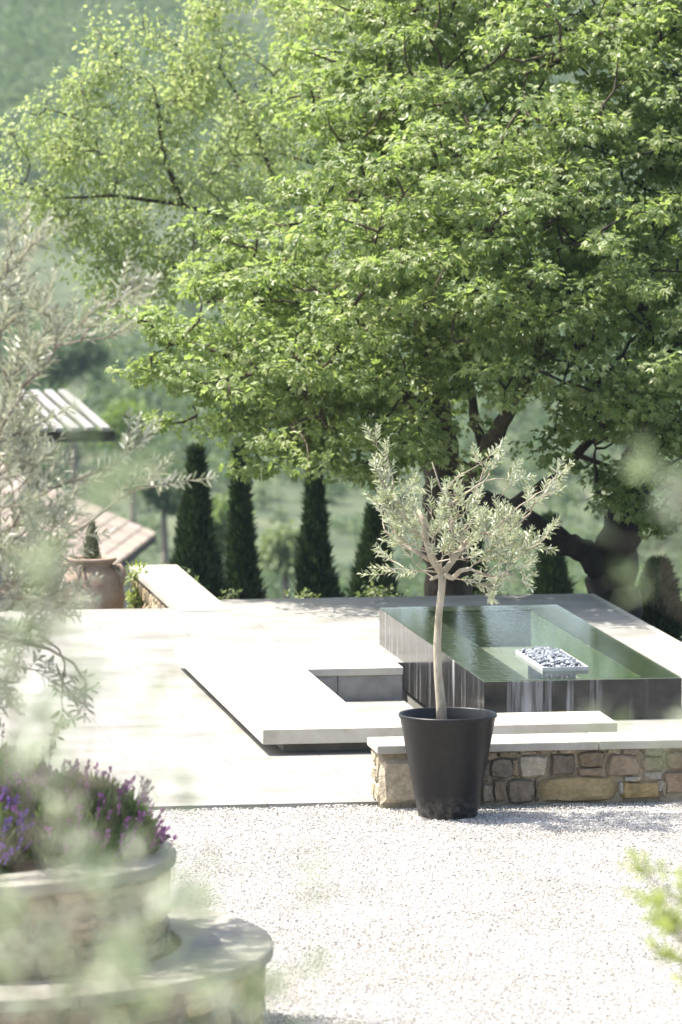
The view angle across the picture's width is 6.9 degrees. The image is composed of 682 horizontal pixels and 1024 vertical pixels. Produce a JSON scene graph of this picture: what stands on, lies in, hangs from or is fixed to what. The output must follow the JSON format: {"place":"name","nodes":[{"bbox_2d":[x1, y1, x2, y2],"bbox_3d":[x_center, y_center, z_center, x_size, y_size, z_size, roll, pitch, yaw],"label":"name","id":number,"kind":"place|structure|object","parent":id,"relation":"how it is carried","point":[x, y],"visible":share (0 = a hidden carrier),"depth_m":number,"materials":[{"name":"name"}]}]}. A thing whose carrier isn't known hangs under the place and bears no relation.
{"place":"outdoors","nodes":[
{"label":"outdoors","id":0,"kind":"place"},
{"bbox_2d":[0,593,681,810],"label":"terrace paving","id":1,"kind":"structure","parent":0,"point":[217,747],"depth_m":39.81,"materials":[{"name":"stone"}]},
{"bbox_2d":[129,565,230,611],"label":"parapet wall","id":2,"kind":"structure","parent":1,"relation":"on","point":[178,588],"depth_m":46.71,"materials":[{"name":"stone"}]},
{"bbox_2d":[175,641,616,750],"bbox_3d":[0.296,1.283,39.181,2.330,0.233,4.680,-1,6,-9],"label":"concrete bench","id":3,"kind":"object","parent":1,"relation":"on","point":[288,696],"visible":0.93,"depth_m":38.80,"materials":[{"name":"white concrete"}]},
{"bbox_2d":[379,604,681,719],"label":"raised pool","id":4,"kind":"structure","parent":1,"relation":"on","point":[620,679],"depth_m":39.90,"materials":[{"name":"liquid"}]},
{"bbox_2d":[516,649,588,678],"bbox_3d":[1.458,1.203,39.412,0.320,0.384,1.020,-1,6,-9],"label":"pebble tray","id":5,"kind":"object","parent":4,"relation":"on","point":[553,670],"visible":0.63,"depth_m":39.00,"materials":[{"name":"stone"}]},
{"bbox_2d":[520,646,581,666],"bbox_3d":[1.459,1.006,39.394,0.296,0.088,0.989,-1,6,-9],"label":"pebble heap","id":6,"kind":"object","parent":5,"relation":"in","point":[545,656],"visible":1,"depth_m":39.25,"materials":[{"name":"white stone"}]},
{"bbox_2d":[0,0,681,641],"bbox_3d":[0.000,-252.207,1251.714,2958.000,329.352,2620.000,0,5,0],"label":"terrain","id":7,"kind":"structure","parent":0,"point":[344,548],"depth_m":329.11,"materials":[{"name":"green plant"}]},
{"bbox_2d":[0,389,113,609],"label":"pergola","id":8,"kind":"object","parent":7,"relation":"on","point":[50,399],"visible":0.48,"depth_m":71.39,"materials":[{"name":"white wood"}]},
{"bbox_2d":[0,464,155,609],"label":"farmhouse","id":9,"kind":"object","parent":7,"relation":"on","point":[129,542],"visible":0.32,"depth_m":107.97,"materials":[{"name":"tile"}]},
{"bbox_2d":[35,315,122,496],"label":"slope tree","id":10,"kind":"object","parent":7,"relation":"on","point":[86,359],"visible":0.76,"depth_m":230.16,"materials":[{"name":"green plant"}]},
{"bbox_2d":[60,555,125,609],"bbox_3d":[-2.068,0.798,47.289,0.547,0.855,0.547,-1,6,-10],"label":"terracotta urn","id":11,"kind":"object","parent":7,"relation":"on","point":[110,588],"visible":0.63,"depth_m":47.08,"materials":[{"name":"ceramic"}]},
{"bbox_2d":[83,521,101,558],"bbox_3d":[-2.069,0.258,47.241,0.168,0.400,0.201,0,5,0],"label":"cypress","id":12,"kind":"object","parent":11,"relation":"on","point":[93,545],"visible":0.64,"depth_m":47.21,"materials":[{"name":"green plant"}]},
{"bbox_2d":[0,200,217,749],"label":"olive tree","id":13,"kind":"object","parent":7,"relation":"on","point":[15,422],"visible":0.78,"depth_m":26.53,"materials":[{"name":"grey plant"}]},
{"bbox_2d":[95,393,159,523],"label":"slope tree","id":14,"kind":"object","parent":7,"relation":"on","point":[116,422],"visible":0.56,"depth_m":190.27,"materials":[{"name":"green plant"}]},
{"bbox_2d":[124,559,148,608],"bbox_3d":[-1.671,0.822,47.874,0.352,0.868,0.419,2,6,18],"label":"shrub","id":15,"kind":"object","parent":7,"relation":"on","point":[134,599],"visible":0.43,"depth_m":47.79,"materials":[{"name":"green plant"}]},
{"bbox_2d":[128,450,186,564],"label":"slope tree","id":16,"kind":"object","parent":7,"relation":"on","point":[163,504],"visible":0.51,"depth_m":165.61,"materials":[{"name":"green plant"}]},
{"bbox_2d":[0,381,340,1023],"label":"olive tree","id":17,"kind":"object","parent":7,"relation":"on","point":[177,898],"visible":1,"depth_m":7.99,"materials":[{"name":"green plant"}]},
{"bbox_2d":[179,566,198,580],"bbox_3d":[-1.540,0.818,52.331,0.469,0.641,0.479,0,5,0],"label":"shrub","id":18,"kind":"object","parent":7,"relation":"on","point":[188,571],"visible":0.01,"depth_m":52.40,"materials":[{"name":"green plant"}]},
{"bbox_2d":[166,441,240,599],"bbox_3d":[-1.449,0.244,57.291,0.811,1.956,0.720,5,7,40],"label":"cypress tree","id":19,"kind":"object","parent":7,"relation":"on","point":[195,545],"visible":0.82,"depth_m":57.15,"materials":[{"name":"green plant"}]},
{"bbox_2d":[217,589,242,599],"bbox_3d":[-0.960,0.937,48.297,0.366,0.575,0.310,0,5,0],"label":"shrub","id":20,"kind":"object","parent":7,"relation":"on","point":[230,594],"visible":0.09,"depth_m":48.33,"materials":[{"name":"green plant"}]},
{"bbox_2d":[210,489,256,579],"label":"slope tree","id":21,"kind":"object","parent":7,"relation":"on","point":[219,511],"visible":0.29,"depth_m":160.37,"materials":[{"name":"green plant"}]},
{"bbox_2d":[0,0,471,594],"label":"oak tree","id":22,"kind":"object","parent":7,"relation":"on","point":[188,98],"visible":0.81,"depth_m":53.56,"materials":[{"name":"green plant"}]},
{"bbox_2d":[220,436,270,598],"bbox_3d":[-0.984,0.209,58.301,0.542,2.017,0.524,0,5,0],"label":"cypress tree","id":23,"kind":"object","parent":7,"relation":"on","point":[242,570],"visible":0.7,"depth_m":58.19,"materials":[{"name":"green plant"}]},
{"bbox_2d":[255,519,300,598],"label":"slope tree","id":24,"kind":"object","parent":7,"relation":"on","point":[277,554],"visible":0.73,"depth_m":150.38,"materials":[{"name":"green plant"}]},
{"bbox_2d":[283,587,320,598],"bbox_3d":[-0.352,0.915,48.797,0.497,0.547,0.429,0,5,0],"label":"shrub","id":25,"kind":"object","parent":7,"relation":"on","point":[296,596],"visible":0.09,"depth_m":48.80,"materials":[{"name":"green plant"}]},
{"bbox_2d":[291,464,345,597],"bbox_3d":[-0.243,0.345,58.327,0.553,1.743,0.586,-3,6,-26],"label":"cypress tree","id":26,"kind":"object","parent":7,"relation":"on","point":[315,573],"visible":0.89,"depth_m":58.18,"materials":[{"name":"green plant"}]},
{"bbox_2d":[0,0,681,600],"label":"hillside wood","id":27,"kind":"object","parent":7,"relation":"on","point":[92,398],"visible":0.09,"depth_m":369.57,"materials":[{"name":"green plant"}]},
{"bbox_2d":[343,501,404,596],"bbox_3d":[0.347,0.539,57.349,0.659,1.358,0.698,-4,7,-39],"label":"cypress tree","id":28,"kind":"object","parent":7,"relation":"on","point":[373,529],"visible":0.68,"depth_m":57.20,"materials":[{"name":"green plant"}]},
{"bbox_2d":[356,575,410,596],"bbox_3d":[0.360,0.854,48.814,0.598,0.665,0.553,0,5,0],"label":"shrub","id":29,"kind":"object","parent":7,"relation":"on","point":[369,593],"visible":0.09,"depth_m":48.75,"materials":[{"name":"green plant"}]},
{"bbox_2d":[98,0,678,595],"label":"maple tree","id":30,"kind":"object","parent":7,"relation":"on","point":[350,368],"visible":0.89,"depth_m":45.61,"materials":[{"name":"green plant"}]},
{"bbox_2d":[464,509,491,594],"bbox_3d":[1.365,0.583,58.325,0.594,1.270,0.560,0,5,0],"label":"cypress tree","id":31,"kind":"object","parent":7,"relation":"on","point":[479,545],"visible":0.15,"depth_m":58.20,"materials":[{"name":"green plant"}]},
{"bbox_2d":[473,581,509,594],"bbox_3d":[1.335,0.889,48.805,0.555,0.599,0.543,0,5,0],"label":"shrub","id":32,"kind":"object","parent":7,"relation":"on","point":[476,586],"visible":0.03,"depth_m":48.78,"materials":[{"name":"green plant"}]},
{"bbox_2d":[528,509,578,593],"bbox_3d":[2.179,0.584,58.331,0.567,1.266,0.572,0,5,0],"label":"cypress tree","id":33,"kind":"object","parent":7,"relation":"on","point":[552,577],"visible":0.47,"depth_m":58.21,"materials":[{"name":"green plant"}]},
{"bbox_2d":[426,0,681,619],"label":"maple tree","id":34,"kind":"object","parent":7,"relation":"on","point":[639,391],"visible":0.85,"depth_m":45.19,"materials":[{"name":"green plant"}]},
{"bbox_2d":[567,432,681,801],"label":"olive tree","id":35,"kind":"object","parent":7,"relation":"on","point":[671,480],"visible":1,"depth_m":7.93,"materials":[{"name":"green plant"}]},
{"bbox_2d":[589,594,681,645],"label":"terrace retaining edge","id":36,"kind":"object","parent":7,"relation":"on","point":[637,619],"visible":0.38,"depth_m":44.45,"materials":[{"name":"stone"}]},
{"bbox_2d":[634,553,681,638],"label":"cypress tree","id":37,"kind":"object","parent":7,"relation":"on","point":[661,615],"visible":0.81,"depth_m":49.14,"materials":[{"name":"green plant"}]},
{"bbox_2d":[148,801,681,1023],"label":"gravel court","id":38,"kind":"object","parent":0,"point":[404,916],"depth_m":30.67,"materials":[{"name":"white gravel"}]},
{"bbox_2d":[0,906,273,1023],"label":"stone planter","id":39,"kind":"object","parent":38,"relation":"on","point":[218,934],"visible":0.34,"depth_m":26.48,"materials":[{"name":"beige stone"}]},
{"bbox_2d":[0,838,176,982],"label":"stone planter","id":40,"kind":"object","parent":39,"relation":"on","point":[161,928],"visible":0.25,"depth_m":26.25,"materials":[{"name":"stone"}]},
{"bbox_2d":[0,786,36,871],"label":"lavender bush","id":41,"kind":"object","parent":40,"relation":"on","point":[6,837],"visible":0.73,"depth_m":26.61,"materials":[{"name":"purple plant"}]},
{"bbox_2d":[0,723,81,828],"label":"lavender bush","id":42,"kind":"object","parent":40,"relation":"on","point":[30,763],"visible":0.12,"depth_m":27.20,"materials":[{"name":"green plant"}]},
{"bbox_2d":[0,758,176,865],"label":"lavender bush","id":43,"kind":"object","parent":40,"relation":"on","point":[98,803],"visible":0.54,"depth_m":26.77,"materials":[{"name":"green plant"}]},
{"bbox_2d":[398,707,496,820],"bbox_3d":[0.642,1.524,34.217,0.594,0.632,0.594,0,5,0],"label":"plant pot","id":44,"kind":"object","parent":38,"relation":"on","point":[447,759],"visible":1,"depth_m":34.03,"materials":[{"name":"plastic"}]},
{"bbox_2d":[357,422,574,718],"bbox_3d":[0.739,0.382,34.102,1.300,1.828,0.939,0,5,0],"label":"potted olive tree","id":45,"kind":"object","parent":44,"relation":"on","point":[388,498],"visible":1,"depth_m":34.03,"materials":[{"name":"green plant"}]},
{"bbox_2d":[367,731,681,809],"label":"garden wall","id":46,"kind":"structure","parent":38,"relation":"on","point":[525,770],"depth_m":34.68,"materials":[{"name":"stone"}]},
{"bbox_2d":[616,845,681,991],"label":"leafy shrub","id":47,"kind":"object","parent":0,"point":[669,924],"visible":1,"depth_m":16.50,"materials":[{"name":"green plant"}]}
]}

